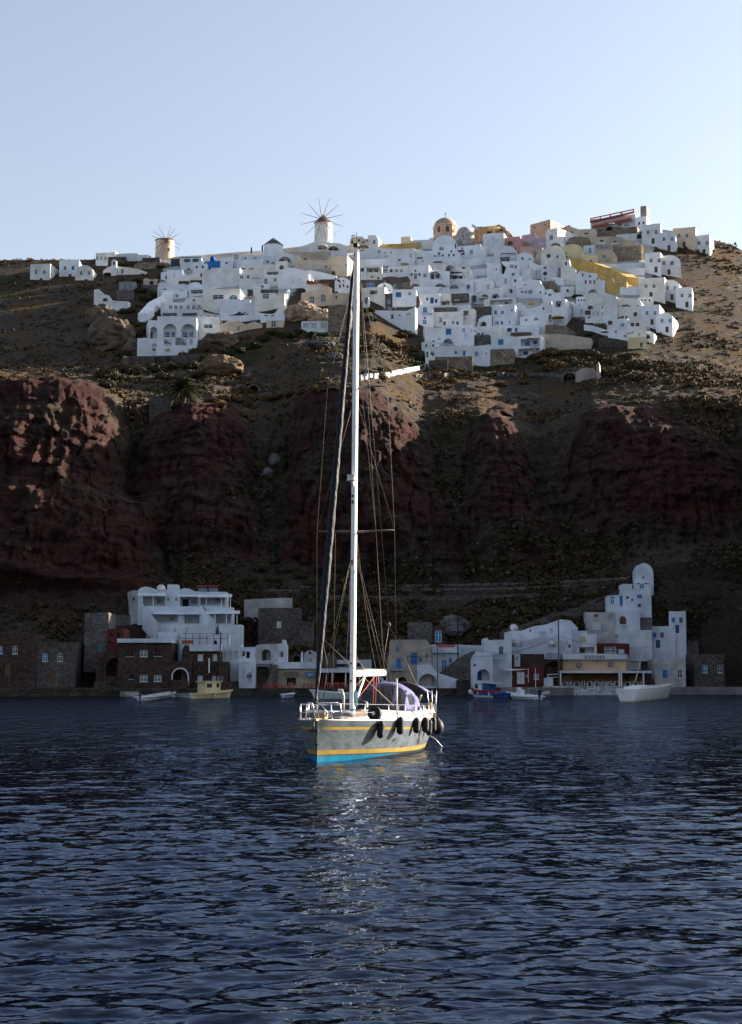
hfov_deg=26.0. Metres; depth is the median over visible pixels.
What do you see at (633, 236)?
terrace wall
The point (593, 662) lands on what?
house
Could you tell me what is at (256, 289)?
terrace wall
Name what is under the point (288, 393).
shrub
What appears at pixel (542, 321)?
house
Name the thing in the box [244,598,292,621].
house
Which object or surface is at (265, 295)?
window
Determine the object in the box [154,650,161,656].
window
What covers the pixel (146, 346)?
house
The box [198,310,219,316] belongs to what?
house
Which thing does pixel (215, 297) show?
window
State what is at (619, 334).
house
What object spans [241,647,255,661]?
house
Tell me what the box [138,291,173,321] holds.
stair wall
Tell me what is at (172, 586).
house
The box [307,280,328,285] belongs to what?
roof edge wall
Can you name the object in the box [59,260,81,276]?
house
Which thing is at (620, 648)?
house
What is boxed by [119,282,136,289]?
shed
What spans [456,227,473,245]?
apse
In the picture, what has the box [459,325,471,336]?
house
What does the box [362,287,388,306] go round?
house
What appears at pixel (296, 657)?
house
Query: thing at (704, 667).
window
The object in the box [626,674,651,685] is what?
house
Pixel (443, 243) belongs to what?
church hall
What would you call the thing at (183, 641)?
window
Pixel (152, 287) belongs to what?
stone wall
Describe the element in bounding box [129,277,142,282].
shrub
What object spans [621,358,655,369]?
shrub
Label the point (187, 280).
terrace wall
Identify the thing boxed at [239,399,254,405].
shrub
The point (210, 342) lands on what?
boulder
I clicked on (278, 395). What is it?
shrub
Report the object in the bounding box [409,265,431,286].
house
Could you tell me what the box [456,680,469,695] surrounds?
pier block
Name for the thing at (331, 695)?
boat
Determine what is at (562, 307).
house
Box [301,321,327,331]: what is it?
house
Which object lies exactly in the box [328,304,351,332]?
stone wall
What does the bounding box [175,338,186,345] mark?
stairs
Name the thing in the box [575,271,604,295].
house
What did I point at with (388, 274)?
terrace wall
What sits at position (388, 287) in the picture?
chapel
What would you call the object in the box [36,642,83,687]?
house
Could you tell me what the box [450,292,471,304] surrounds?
house
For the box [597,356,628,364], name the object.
shrub
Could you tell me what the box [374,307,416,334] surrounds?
terrace wall
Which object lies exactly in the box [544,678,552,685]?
kiosk
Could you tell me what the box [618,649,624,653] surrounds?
window
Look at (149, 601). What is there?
door
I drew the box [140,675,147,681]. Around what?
window
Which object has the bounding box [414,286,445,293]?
terrace wall
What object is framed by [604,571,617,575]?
shrub
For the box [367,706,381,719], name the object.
fender
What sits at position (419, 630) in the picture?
stone wall
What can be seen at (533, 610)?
shrub
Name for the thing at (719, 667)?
window
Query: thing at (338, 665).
window
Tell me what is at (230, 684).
stone wall
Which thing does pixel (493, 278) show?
terrace wall
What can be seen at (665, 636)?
house
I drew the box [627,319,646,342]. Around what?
house
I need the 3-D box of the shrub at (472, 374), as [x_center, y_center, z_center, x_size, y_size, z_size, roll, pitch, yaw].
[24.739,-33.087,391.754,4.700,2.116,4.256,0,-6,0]
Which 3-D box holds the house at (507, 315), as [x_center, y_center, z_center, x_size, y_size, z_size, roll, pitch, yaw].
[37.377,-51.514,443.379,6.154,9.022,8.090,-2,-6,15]
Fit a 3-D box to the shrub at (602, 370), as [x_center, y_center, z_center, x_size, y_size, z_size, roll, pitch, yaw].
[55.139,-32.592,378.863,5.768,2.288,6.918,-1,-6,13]
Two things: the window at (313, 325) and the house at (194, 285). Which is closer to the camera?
the window at (313, 325)
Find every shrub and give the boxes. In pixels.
[93,367,120,378]
[98,379,115,388]
[104,372,125,380]
[110,363,132,372]
[114,350,134,357]
[117,262,127,266]
[118,307,135,313]
[125,376,145,381]
[126,367,152,374]
[127,319,140,326]
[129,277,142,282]
[134,287,150,292]
[135,327,145,333]
[135,330,144,335]
[139,294,154,300]
[145,363,169,372]
[149,292,156,297]
[154,371,174,379]
[162,362,183,369]
[181,360,199,368]
[189,371,205,377]
[195,384,207,389]
[197,354,209,361]
[203,397,224,402]
[214,401,225,407]
[217,394,231,400]
[219,349,234,355]
[230,393,245,401]
[232,345,248,352]
[237,616,253,622]
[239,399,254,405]
[239,411,248,417]
[243,341,261,348]
[243,575,256,581]
[246,417,254,421]
[247,404,256,408]
[249,395,259,399]
[252,563,269,572]
[255,335,272,341]
[259,394,273,400]
[264,330,280,335]
[264,556,279,564]
[264,575,281,582]
[271,392,283,398]
[277,566,295,572]
[280,331,295,337]
[284,390,295,396]
[293,572,307,578]
[294,328,306,335]
[296,387,309,394]
[303,331,321,337]
[304,579,315,584]
[309,384,326,391]
[321,332,333,336]
[323,644,337,649]
[325,383,338,389]
[338,650,349,654]
[361,345,374,349]
[362,307,374,311]
[364,316,376,321]
[374,334,387,342]
[375,642,387,648]
[378,372,387,378]
[379,367,391,373]
[385,339,400,347]
[395,332,407,337]
[398,330,413,336]
[402,345,419,352]
[410,360,424,369]
[412,354,424,361]
[416,379,426,384]
[425,370,441,376]
[442,369,458,374]
[446,377,458,381]
[463,371,480,377]
[492,381,507,385]
[504,367,517,372]
[513,618,524,622]
[516,371,529,375]
[518,379,531,384]
[521,606,540,614]
[527,352,546,359]
[537,357,550,363]
[539,347,559,356]
[541,359,568,370]
[556,350,572,355]
[561,356,577,360]
[566,372,575,379]
[568,602,580,607]
[570,350,580,353]
[571,360,588,366]
[572,294,582,297]
[580,349,600,356]
[591,353,610,361]
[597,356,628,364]
[601,368,608,374]
[603,367,633,376]
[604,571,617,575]
[617,353,636,359]
[617,373,642,381]
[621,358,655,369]
[635,373,655,379]
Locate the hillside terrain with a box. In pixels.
[0,230,741,687]
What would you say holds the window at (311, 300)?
in the house at (321, 297)
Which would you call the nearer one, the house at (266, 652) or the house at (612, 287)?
the house at (266, 652)
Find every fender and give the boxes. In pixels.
[356,700,367,708]
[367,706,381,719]
[377,717,384,738]
[396,713,403,734]
[413,713,419,733]
[422,713,428,732]
[426,712,431,735]
[430,713,435,731]
[433,713,443,733]
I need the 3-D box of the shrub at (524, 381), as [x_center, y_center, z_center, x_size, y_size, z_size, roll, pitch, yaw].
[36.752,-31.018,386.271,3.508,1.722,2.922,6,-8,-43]
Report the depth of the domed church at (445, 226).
508.76 m
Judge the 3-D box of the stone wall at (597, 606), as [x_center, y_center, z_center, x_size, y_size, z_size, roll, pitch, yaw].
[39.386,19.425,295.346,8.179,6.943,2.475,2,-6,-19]
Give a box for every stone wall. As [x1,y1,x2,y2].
[94,681,118,687]
[108,257,126,264]
[116,290,134,299]
[116,614,130,625]
[119,627,145,636]
[122,354,201,364]
[134,262,168,269]
[142,257,161,261]
[142,285,157,290]
[149,396,172,424]
[171,680,187,687]
[221,682,236,687]
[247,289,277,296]
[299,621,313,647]
[320,593,539,600]
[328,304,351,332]
[382,276,412,283]
[407,622,431,643]
[414,372,561,377]
[429,360,449,369]
[433,307,456,311]
[435,356,472,371]
[451,293,468,302]
[490,349,514,365]
[499,590,618,638]
[542,281,557,292]
[545,325,575,335]
[567,600,604,619]
[568,236,590,248]
[596,226,639,236]
[599,337,627,347]
[613,245,645,261]
[637,617,651,670]
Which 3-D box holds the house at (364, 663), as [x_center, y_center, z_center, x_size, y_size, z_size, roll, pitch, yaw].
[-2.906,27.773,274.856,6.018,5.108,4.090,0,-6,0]
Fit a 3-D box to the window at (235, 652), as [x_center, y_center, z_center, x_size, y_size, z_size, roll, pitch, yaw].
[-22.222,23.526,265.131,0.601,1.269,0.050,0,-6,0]
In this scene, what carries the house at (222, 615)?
on the hillside terrain
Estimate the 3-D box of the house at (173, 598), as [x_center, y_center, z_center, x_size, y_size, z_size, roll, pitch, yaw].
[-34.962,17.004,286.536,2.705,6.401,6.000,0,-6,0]
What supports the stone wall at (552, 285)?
on the hillside terrain
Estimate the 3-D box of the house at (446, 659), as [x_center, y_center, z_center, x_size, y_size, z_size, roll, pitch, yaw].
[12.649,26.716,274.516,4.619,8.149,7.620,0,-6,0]
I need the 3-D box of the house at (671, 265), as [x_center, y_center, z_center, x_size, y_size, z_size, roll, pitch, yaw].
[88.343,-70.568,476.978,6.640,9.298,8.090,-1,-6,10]
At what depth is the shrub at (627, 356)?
396.11 m
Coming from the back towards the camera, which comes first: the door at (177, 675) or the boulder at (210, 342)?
the boulder at (210, 342)
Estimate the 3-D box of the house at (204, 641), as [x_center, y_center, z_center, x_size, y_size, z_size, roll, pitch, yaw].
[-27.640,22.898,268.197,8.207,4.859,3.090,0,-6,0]
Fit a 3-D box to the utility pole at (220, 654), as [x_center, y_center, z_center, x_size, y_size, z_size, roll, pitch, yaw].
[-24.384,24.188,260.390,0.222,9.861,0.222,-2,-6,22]
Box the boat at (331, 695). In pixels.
[309,689,360,698]
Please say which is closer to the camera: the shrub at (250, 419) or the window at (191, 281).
the shrub at (250, 419)
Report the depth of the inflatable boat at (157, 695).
225.53 m
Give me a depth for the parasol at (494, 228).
507.83 m
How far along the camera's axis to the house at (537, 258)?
490.69 m
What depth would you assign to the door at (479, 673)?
269.26 m
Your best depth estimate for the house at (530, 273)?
475.43 m
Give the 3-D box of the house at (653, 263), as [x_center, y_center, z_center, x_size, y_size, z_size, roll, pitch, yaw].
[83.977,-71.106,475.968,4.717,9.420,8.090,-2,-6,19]
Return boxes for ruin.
[474,224,513,240]
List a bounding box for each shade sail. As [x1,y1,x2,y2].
[257,308,278,319]
[501,668,528,682]
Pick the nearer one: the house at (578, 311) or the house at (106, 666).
the house at (106, 666)
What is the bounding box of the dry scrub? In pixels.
[0,240,741,655]
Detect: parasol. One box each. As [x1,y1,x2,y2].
[488,226,499,229]
[551,316,564,318]
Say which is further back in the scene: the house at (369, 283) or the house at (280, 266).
the house at (280, 266)
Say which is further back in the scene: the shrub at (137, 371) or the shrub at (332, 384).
the shrub at (137, 371)
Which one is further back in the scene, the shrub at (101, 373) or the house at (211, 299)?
the house at (211, 299)
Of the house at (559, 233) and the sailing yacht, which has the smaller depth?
the sailing yacht
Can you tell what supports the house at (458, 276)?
on the hillside terrain
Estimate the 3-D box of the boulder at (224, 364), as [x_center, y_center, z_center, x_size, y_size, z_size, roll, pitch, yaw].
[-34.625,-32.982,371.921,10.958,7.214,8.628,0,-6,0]
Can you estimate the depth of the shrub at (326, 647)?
281.19 m
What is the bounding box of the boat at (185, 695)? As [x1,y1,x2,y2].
[174,693,189,697]
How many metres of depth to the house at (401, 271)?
473.26 m
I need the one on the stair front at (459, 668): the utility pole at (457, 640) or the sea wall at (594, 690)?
the utility pole at (457, 640)
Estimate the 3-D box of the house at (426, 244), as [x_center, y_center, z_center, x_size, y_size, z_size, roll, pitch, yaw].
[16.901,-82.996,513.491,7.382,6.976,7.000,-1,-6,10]
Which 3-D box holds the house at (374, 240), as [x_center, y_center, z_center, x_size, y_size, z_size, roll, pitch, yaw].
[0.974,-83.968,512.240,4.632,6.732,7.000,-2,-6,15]
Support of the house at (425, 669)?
on the quay at (24, 692)
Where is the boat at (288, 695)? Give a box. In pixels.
[281,693,294,696]
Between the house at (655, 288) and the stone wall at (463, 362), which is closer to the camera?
the stone wall at (463, 362)
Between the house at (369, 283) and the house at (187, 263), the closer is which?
the house at (369, 283)
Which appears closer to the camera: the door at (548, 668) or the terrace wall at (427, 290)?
the door at (548, 668)
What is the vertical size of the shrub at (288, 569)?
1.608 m
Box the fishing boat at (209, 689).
[189,680,232,698]
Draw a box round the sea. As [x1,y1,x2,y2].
[0,695,741,1023]
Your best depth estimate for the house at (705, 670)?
282.51 m
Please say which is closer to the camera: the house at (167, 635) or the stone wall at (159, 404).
the house at (167, 635)
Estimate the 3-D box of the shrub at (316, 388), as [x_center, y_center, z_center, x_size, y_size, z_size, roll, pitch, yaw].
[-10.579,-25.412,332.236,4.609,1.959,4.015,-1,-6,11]
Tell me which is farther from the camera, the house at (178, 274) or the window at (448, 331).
the house at (178, 274)
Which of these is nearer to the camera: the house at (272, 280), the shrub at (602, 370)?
the shrub at (602, 370)
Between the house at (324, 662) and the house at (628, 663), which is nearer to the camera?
the house at (324, 662)
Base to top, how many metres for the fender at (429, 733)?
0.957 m
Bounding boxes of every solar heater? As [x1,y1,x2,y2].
[198,585,207,591]
[208,585,217,591]
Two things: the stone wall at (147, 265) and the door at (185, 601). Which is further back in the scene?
the stone wall at (147, 265)
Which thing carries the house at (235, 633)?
on the hillside terrain
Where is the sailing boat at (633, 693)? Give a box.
[616,631,672,701]
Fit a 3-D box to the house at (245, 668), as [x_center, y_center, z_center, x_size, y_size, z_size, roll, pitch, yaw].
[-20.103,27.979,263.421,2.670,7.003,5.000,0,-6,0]
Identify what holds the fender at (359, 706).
attached to the sailing yacht
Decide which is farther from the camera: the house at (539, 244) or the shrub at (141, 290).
the house at (539, 244)
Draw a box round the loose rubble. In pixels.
[1,245,741,654]
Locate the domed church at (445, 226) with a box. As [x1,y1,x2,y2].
[433,215,457,240]
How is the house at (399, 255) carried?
on the hillside terrain
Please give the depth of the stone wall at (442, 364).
398.63 m
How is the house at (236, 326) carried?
on the hillside terrain
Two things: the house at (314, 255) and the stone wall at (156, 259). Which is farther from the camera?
the stone wall at (156, 259)
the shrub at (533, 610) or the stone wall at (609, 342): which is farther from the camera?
the stone wall at (609, 342)
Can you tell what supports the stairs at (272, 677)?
on the quay at (24, 692)
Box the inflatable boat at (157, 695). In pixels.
[134,691,176,700]
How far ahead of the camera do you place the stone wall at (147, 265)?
502.29 m
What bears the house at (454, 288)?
on the hillside terrain
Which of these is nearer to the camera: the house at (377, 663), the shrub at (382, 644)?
the house at (377, 663)
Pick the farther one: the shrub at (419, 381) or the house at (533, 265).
the house at (533, 265)
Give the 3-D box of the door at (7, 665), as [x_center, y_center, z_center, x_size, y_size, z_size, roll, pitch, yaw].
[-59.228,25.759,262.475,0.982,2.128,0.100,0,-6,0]
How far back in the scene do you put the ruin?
516.62 m
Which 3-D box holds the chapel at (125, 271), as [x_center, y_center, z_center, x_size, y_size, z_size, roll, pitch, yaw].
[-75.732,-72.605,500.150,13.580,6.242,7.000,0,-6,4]
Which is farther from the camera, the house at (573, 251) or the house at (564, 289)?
the house at (573, 251)
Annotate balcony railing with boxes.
[547,653,557,657]
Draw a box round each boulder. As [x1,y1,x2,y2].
[85,303,116,325]
[87,316,135,351]
[121,337,136,355]
[198,354,243,377]
[200,331,238,352]
[262,467,272,476]
[268,453,280,466]
[283,300,320,321]
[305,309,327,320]
[306,339,335,349]
[323,352,342,361]
[439,614,469,636]
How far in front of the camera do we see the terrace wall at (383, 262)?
486.91 m
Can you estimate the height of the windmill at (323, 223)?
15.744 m
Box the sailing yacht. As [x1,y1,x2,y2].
[298,232,442,761]
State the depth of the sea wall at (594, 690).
269.25 m
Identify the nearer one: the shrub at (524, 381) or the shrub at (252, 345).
the shrub at (524, 381)
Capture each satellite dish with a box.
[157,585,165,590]
[510,624,517,630]
[549,639,555,646]
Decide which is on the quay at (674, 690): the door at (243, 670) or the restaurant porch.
the restaurant porch
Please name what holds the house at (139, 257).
on the hillside terrain
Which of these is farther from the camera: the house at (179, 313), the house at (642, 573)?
the house at (179, 313)
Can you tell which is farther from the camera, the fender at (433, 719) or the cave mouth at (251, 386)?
the cave mouth at (251, 386)
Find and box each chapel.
[103,266,146,274]
[203,261,219,269]
[377,283,392,292]
[541,246,565,267]
[575,368,596,382]
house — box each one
[0,635,45,686]
[30,264,57,279]
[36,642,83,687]
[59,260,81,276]
[75,265,96,279]
[84,613,115,671]
[94,289,111,304]
[96,253,111,265]
[96,652,117,680]
[107,628,128,651]
[115,253,138,260]
[117,639,177,687]
[127,590,137,624]
[137,255,150,261]
[137,338,156,355]
[137,587,165,624]
[143,278,166,284]
[146,320,156,338]
[146,606,203,638]
[153,625,217,638]
[157,283,177,297]
[157,316,197,355]
[158,632,181,660]
[161,272,173,281]
[161,288,188,298]
[161,297,201,310]
[161,310,197,316]
[166,589,180,605]
[167,270,185,281]
[167,584,179,589]
[171,259,180,266]
[171,661,191,687]
[177,284,187,289]
[178,588,198,605]
[179,635,230,660]
[181,257,203,269]
[181,645,222,687]
[188,282,202,289]
[189,287,214,296]
[193,263,208,273]
[197,316,219,339]
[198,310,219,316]
[198,592,231,610]
[202,289,243,314]
[206,607,239,634]
[219,625,243,645]
[220,258,233,269]
[220,321,262,332]
[220,662,229,681]
[222,645,243,680]
[232,252,240,260]
[239,273,265,289]
[239,661,256,687]
[241,256,276,263]
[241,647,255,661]
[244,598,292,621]
[250,284,270,289]
[255,293,286,314]
[255,644,277,663]
[256,664,271,687]
[258,608,301,647]
[263,238,282,255]
[264,271,279,281]
[266,320,284,327]
[267,275,277,285]
[275,261,290,272]
[275,662,315,687]
[277,253,293,265]
[278,267,310,288]
[278,640,287,661]
[289,252,331,259]
[293,654,300,661]
[294,255,330,269]
[301,241,347,255]
[301,288,331,306]
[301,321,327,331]
[304,650,315,661]
[306,270,336,279]
[306,281,330,291]
[322,654,336,667]
[330,255,352,276]
[332,293,348,305]
[335,277,349,290]
[337,660,371,667]
[338,289,349,292]
[350,236,364,250]
[356,654,380,667]
[359,245,414,265]
[359,266,365,279]
[359,279,384,289]
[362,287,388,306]
[365,235,382,246]
[365,265,382,279]
[383,266,408,277]
[385,293,422,310]
[388,640,431,685]
[390,282,413,289]
[392,289,417,307]
[401,237,411,243]
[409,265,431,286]
[411,238,433,248]
[413,283,422,286]
[415,249,435,265]
[416,304,433,327]
[417,664,438,687]
[418,293,440,305]
[422,342,438,352]
[425,326,464,345]
[425,349,434,367]
[429,260,469,270]
[430,270,449,286]
[431,282,449,293]
[432,248,462,264]
[432,626,443,645]
[432,645,459,673]
[434,311,462,326]
[434,344,491,365]
[440,294,451,305]
[449,284,466,292]
[450,268,475,283]
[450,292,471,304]
[458,244,487,259]
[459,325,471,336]
[459,644,481,656]
[460,309,476,326]
[463,281,473,292]
[468,279,482,291]
[471,287,503,304]
[471,306,490,325]
[471,652,492,687]
[472,325,502,336]
[474,335,490,345]
[475,281,478,291]
[477,315,492,326]
[481,281,495,290]
[482,631,511,686]
[484,297,516,306]
[487,263,505,276]
[491,336,513,348]
[493,305,518,325]
[494,246,517,262]
[496,274,510,286]
[500,261,520,275]
[502,285,516,297]
[502,324,539,336]
[505,236,524,253]
[511,276,523,285]
[512,335,545,357]
[512,619,577,646]
[512,636,559,658]
[512,654,519,665]
[512,666,543,686]
[515,301,551,319]
[516,253,534,268]
[516,279,544,298]
[520,246,534,256]
[520,267,536,280]
[520,313,550,333]
[520,654,544,677]
[521,233,537,246]
[525,261,540,278]
[530,219,564,237]
[534,238,545,252]
[534,248,543,263]
[541,265,558,280]
[544,289,560,301]
[544,659,562,685]
[546,228,580,247]
[548,239,563,247]
[552,299,579,325]
[560,225,570,230]
[560,286,575,296]
[560,627,571,658]
[561,259,576,284]
[562,244,585,259]
[562,654,626,685]
[568,227,596,242]
[569,259,578,270]
[572,631,596,653]
[573,306,584,316]
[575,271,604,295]
[576,296,585,305]
[581,253,597,262]
[583,245,594,254]
[583,612,614,642]
[585,293,617,322]
[590,209,636,228]
[595,236,638,251]
[595,250,617,263]
[597,643,629,654]
[605,280,627,294]
[605,595,622,611]
[607,318,628,335]
[608,330,626,340]
[614,610,640,669]
[615,630,651,660]
[617,298,643,319]
[618,583,651,627]
[626,655,629,670]
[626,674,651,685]
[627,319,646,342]
[628,337,646,348]
[632,563,653,595]
[635,216,650,229]
[638,297,653,305]
[640,206,649,220]
[640,277,666,303]
[641,304,663,328]
[642,223,661,246]
[645,252,662,276]
[646,331,656,343]
[647,659,685,686]
[652,626,675,658]
[656,313,677,336]
[658,231,677,251]
[662,255,680,277]
[666,280,680,302]
[669,611,686,660]
[673,227,697,250]
[676,287,693,310]
[686,641,698,653]
[686,654,724,686]
[696,234,713,255]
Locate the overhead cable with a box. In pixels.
[441,635,556,655]
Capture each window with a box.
[12,646,17,654]
[43,653,47,661]
[58,653,62,661]
[126,650,133,655]
[140,650,146,656]
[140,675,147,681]
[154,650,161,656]
[154,675,160,681]
[179,281,188,284]
[182,640,192,643]
[190,280,201,284]
[198,654,202,660]
[204,324,212,327]
[212,295,222,299]
[263,293,268,298]
[303,323,308,327]
[309,296,313,303]
[311,323,316,327]
[321,294,325,301]
[321,323,326,327]
[337,664,347,667]
[446,329,450,334]
[498,339,503,344]
[579,637,586,642]
[592,621,600,628]
[604,647,616,653]
[610,596,614,604]
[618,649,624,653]
[620,596,622,605]
[620,616,625,623]
[662,670,667,678]
[677,670,682,678]
[702,665,707,673]
[717,665,722,673]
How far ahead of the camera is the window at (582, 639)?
284.11 m
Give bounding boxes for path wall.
[241,585,569,591]
[300,577,627,587]
[359,363,427,379]
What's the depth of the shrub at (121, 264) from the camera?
506.09 m
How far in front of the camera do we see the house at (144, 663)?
260.52 m
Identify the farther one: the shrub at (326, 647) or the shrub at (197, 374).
the shrub at (197, 374)
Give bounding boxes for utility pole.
[219,631,220,680]
[437,644,437,687]
[457,616,458,658]
[555,612,561,685]
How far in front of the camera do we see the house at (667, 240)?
496.61 m
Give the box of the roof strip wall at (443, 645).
[438,644,455,647]
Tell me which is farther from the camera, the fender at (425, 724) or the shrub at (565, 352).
the shrub at (565, 352)
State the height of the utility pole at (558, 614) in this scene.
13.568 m
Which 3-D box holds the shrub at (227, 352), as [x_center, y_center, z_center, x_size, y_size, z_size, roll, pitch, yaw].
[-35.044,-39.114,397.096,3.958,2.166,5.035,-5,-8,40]
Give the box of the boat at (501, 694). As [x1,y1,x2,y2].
[492,691,510,697]
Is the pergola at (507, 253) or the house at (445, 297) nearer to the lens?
the house at (445, 297)
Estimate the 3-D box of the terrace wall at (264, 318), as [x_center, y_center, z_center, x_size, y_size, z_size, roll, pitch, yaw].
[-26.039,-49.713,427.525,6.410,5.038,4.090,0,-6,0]
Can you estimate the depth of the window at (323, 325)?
414.29 m
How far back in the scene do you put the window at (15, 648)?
262.76 m
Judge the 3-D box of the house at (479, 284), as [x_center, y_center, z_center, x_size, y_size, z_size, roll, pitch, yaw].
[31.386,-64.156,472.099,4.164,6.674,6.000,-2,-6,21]
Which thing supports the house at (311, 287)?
on the hillside terrain
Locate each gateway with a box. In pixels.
[363,296,369,307]
[547,313,553,324]
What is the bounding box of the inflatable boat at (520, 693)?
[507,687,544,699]
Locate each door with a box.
[4,663,10,676]
[49,671,55,683]
[98,642,101,651]
[110,663,115,675]
[146,599,152,605]
[157,616,163,622]
[175,673,180,679]
[183,599,188,605]
[187,617,192,622]
[205,599,211,604]
[218,616,222,622]
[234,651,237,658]
[242,669,245,680]
[258,672,261,684]
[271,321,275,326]
[273,651,277,658]
[276,637,281,641]
[287,678,295,684]
[411,653,416,664]
[435,630,441,641]
[441,660,446,669]
[478,672,481,679]
[517,672,524,683]
[546,667,550,676]
[656,640,659,647]
[709,682,714,686]
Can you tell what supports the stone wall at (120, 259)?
on the hillside terrain
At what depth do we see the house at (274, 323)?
420.13 m
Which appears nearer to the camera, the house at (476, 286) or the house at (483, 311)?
the house at (483, 311)
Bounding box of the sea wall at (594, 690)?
[543,686,626,694]
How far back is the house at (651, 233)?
498.82 m
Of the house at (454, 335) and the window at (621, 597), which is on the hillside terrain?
the house at (454, 335)
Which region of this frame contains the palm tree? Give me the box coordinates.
[165,377,203,405]
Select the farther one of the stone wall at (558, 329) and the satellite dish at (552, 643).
the stone wall at (558, 329)
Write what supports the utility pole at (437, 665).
on the quay at (24, 692)
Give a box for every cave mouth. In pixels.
[248,384,260,391]
[561,371,572,381]
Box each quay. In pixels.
[0,688,500,696]
[497,687,741,694]
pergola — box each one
[319,668,387,686]
[501,253,515,260]
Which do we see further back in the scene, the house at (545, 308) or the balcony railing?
the house at (545, 308)
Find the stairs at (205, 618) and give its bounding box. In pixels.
[199,606,215,634]
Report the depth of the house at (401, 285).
460.58 m
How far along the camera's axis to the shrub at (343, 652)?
280.45 m
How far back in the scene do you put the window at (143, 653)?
260.84 m
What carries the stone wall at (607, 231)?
on the hillside terrain
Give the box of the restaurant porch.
[557,671,651,685]
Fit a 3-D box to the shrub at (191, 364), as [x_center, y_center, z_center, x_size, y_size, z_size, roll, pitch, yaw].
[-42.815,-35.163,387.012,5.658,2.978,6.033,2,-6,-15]
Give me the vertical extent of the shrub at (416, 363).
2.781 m
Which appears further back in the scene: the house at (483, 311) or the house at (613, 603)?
the house at (483, 311)
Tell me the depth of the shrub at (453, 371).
393.15 m
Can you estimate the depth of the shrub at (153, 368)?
386.61 m
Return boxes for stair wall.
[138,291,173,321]
[248,299,254,314]
[464,331,475,345]
[579,259,637,286]
[596,273,632,286]
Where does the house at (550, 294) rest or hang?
on the hillside terrain
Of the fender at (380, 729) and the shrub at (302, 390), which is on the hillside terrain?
the shrub at (302, 390)
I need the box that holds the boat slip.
[120,691,142,696]
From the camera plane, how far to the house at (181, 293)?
467.04 m
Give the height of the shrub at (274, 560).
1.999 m
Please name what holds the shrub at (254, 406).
on the hillside terrain
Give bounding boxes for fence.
[178,633,227,646]
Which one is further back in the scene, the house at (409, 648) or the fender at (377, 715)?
the house at (409, 648)
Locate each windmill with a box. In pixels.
[152,227,179,258]
[301,201,342,241]
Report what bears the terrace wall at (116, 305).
on the hillside terrain
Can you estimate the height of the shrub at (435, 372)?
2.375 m
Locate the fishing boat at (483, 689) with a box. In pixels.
[468,682,499,697]
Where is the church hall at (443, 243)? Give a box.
[432,235,457,251]
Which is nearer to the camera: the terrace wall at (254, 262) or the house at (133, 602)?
the house at (133, 602)
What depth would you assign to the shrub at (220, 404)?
332.62 m
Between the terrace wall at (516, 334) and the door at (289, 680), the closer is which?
the door at (289, 680)
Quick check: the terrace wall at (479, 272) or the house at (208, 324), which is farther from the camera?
the terrace wall at (479, 272)
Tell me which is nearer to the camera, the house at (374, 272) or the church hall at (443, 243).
the house at (374, 272)
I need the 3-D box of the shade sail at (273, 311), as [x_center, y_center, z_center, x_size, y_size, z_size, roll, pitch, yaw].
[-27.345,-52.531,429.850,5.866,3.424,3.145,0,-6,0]
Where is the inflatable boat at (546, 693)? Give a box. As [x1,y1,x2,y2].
[540,690,550,695]
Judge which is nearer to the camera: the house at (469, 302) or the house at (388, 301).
the house at (388, 301)
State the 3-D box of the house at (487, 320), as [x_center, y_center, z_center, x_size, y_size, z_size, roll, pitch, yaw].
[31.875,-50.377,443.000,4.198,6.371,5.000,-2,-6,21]
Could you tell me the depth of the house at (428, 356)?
404.87 m
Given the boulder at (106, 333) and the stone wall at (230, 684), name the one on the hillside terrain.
the boulder at (106, 333)
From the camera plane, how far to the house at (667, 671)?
281.89 m
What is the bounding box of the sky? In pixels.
[0,0,741,259]
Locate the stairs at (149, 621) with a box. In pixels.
[142,605,159,638]
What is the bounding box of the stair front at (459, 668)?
[440,651,474,687]
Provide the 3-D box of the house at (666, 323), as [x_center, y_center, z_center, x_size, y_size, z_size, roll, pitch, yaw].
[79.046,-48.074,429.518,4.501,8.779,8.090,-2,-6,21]
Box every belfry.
[111,260,116,275]
[596,362,600,380]
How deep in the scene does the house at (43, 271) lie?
492.43 m
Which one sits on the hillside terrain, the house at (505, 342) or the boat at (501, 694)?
the house at (505, 342)
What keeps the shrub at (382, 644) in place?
on the hillside terrain
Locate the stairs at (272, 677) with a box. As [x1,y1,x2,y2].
[265,664,276,687]
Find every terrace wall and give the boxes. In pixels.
[96,300,129,310]
[167,272,201,286]
[202,268,243,287]
[220,299,250,315]
[220,315,259,321]
[234,259,262,267]
[239,264,274,272]
[241,290,246,297]
[253,285,261,295]
[260,314,284,322]
[285,289,289,301]
[359,259,396,265]
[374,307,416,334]
[381,243,419,249]
[383,273,395,276]
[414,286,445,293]
[432,305,470,311]
[438,674,457,687]
[463,256,493,265]
[470,268,486,275]
[470,276,495,283]
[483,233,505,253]
[484,257,493,264]
[511,332,530,336]
[540,334,592,349]
[542,293,563,301]
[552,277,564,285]
[584,325,608,335]
[589,287,639,294]
[604,262,644,267]
[610,266,644,275]
[616,230,641,240]
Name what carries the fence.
on the house at (205, 659)
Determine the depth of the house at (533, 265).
477.24 m

